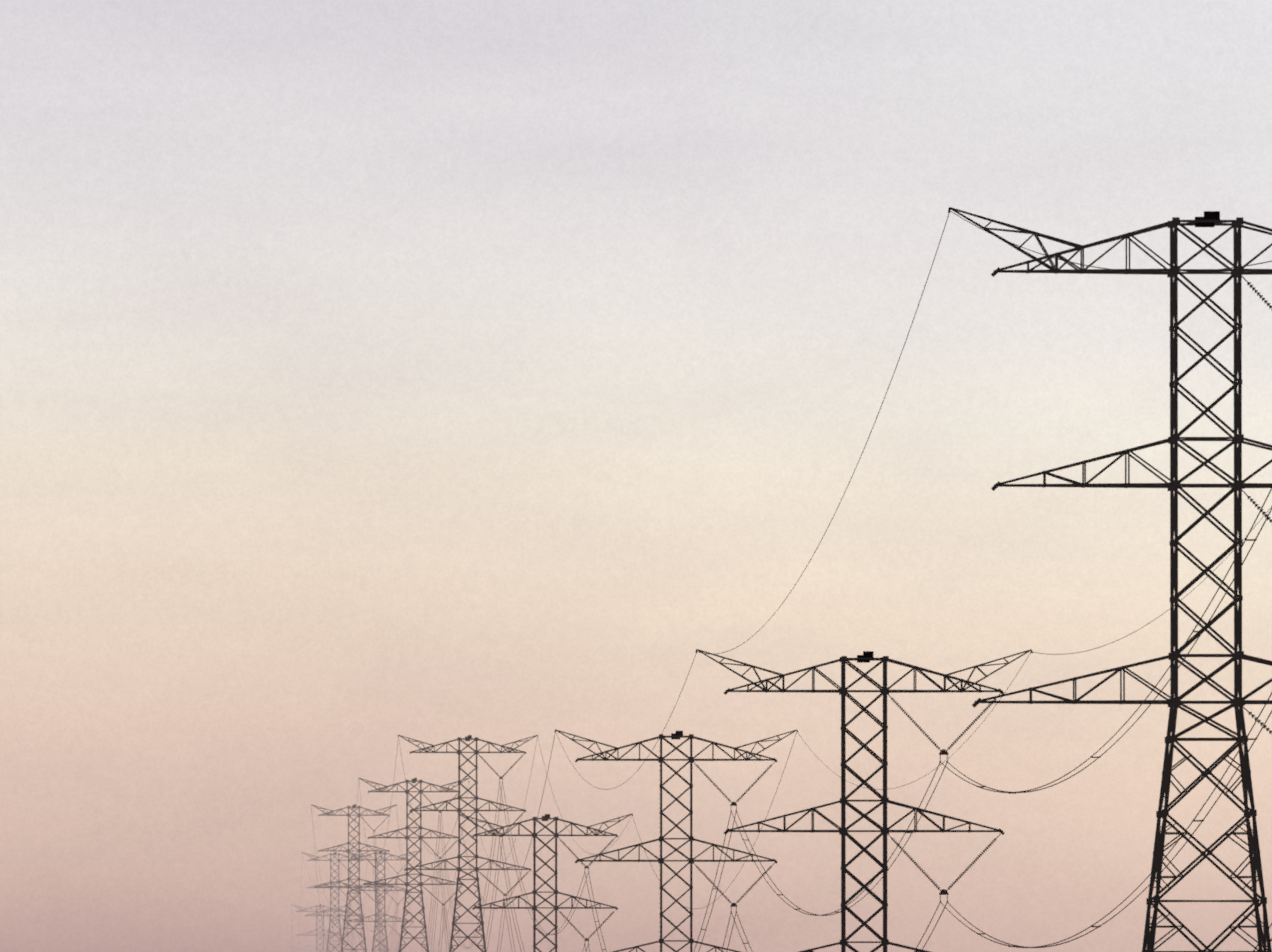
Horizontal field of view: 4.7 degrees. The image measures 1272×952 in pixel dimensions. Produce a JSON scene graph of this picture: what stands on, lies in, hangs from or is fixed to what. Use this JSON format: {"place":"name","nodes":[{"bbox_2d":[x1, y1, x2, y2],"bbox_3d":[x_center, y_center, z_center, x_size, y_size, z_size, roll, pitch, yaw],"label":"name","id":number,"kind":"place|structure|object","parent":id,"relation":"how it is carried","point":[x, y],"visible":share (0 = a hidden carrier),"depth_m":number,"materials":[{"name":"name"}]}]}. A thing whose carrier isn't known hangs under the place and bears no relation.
{"place":"outdoors","nodes":[
{"label":"outdoors","id":0,"kind":"place"},
{"bbox_2d":[0,0,1271,951],"label":"sky","id":1,"kind":"structure","parent":0,"point":[372,373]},
{"bbox_3d":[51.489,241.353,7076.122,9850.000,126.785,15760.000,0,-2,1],"label":"ground","id":2,"kind":"structure","parent":0,"visible":0},
{"bbox_2d":[288,945,326,951],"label":"pylon","id":3,"kind":"object","parent":2,"relation":"on","point":[308,946],"visible":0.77,"depth_m":8451.13,"materials":[{"name":"metal"}]},
{"bbox_2d":[291,904,344,951],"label":"pylon","id":4,"kind":"object","parent":2,"relation":"on","point":[316,911],"visible":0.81,"depth_m":5850.11,"materials":[{"name":"metal"}]},
{"bbox_2d":[302,852,367,951],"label":"pylon","id":5,"kind":"object","parent":2,"relation":"on","point":[338,860],"visible":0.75,"depth_m":5069.92,"materials":[{"name":"metal"}]},
{"bbox_2d":[311,804,396,951],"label":"pylon","id":6,"kind":"object","parent":2,"relation":"on","point":[348,815],"visible":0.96,"depth_m":3899.50,"materials":[{"name":"metal"}]},
{"bbox_2d":[291,211,1271,951],"bbox_3d":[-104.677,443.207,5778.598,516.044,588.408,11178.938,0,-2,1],"label":"conductors","id":7,"kind":"object","parent":6,"relation":"hanging from","point":[377,931],"visible":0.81,"depth_m":1047.95,"materials":[{"name":"grey"}]},
{"bbox_2d":[343,851,415,951],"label":"pylon","id":8,"kind":"object","parent":2,"relation":"on","point":[384,890],"visible":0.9,"depth_m":4549.51,"materials":[{"name":"metal"}]},
{"bbox_2d":[358,778,469,951],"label":"pylon","id":9,"kind":"object","parent":2,"relation":"on","point":[407,837],"visible":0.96,"depth_m":3021.62,"materials":[{"name":"metal"}]},
{"bbox_2d":[398,735,537,951],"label":"pylon","id":10,"kind":"object","parent":2,"relation":"on","point":[476,809],"visible":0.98,"depth_m":2391.03,"materials":[{"name":"metal"}]},
{"bbox_2d":[458,814,632,951],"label":"pylon","id":11,"kind":"object","parent":2,"relation":"on","point":[534,892],"visible":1,"depth_m":1916.57,"materials":[{"name":"metal"}]},
{"bbox_2d":[554,730,797,951],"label":"pylon","id":12,"kind":"object","parent":2,"relation":"on","point":[661,760],"visible":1,"depth_m":1376.87,"materials":[{"name":"metal"}]},
{"bbox_2d":[695,649,1032,951],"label":"pylon","id":13,"kind":"object","parent":2,"relation":"on","point":[843,691],"visible":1,"depth_m":993.48,"materials":[{"name":"metal"}]},
{"bbox_2d":[948,207,1271,951],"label":"pylon","id":14,"kind":"object","parent":2,"relation":"on","point":[1208,219],"visible":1,"depth_m":648.60,"materials":[{"name":"metal"}]}
]}

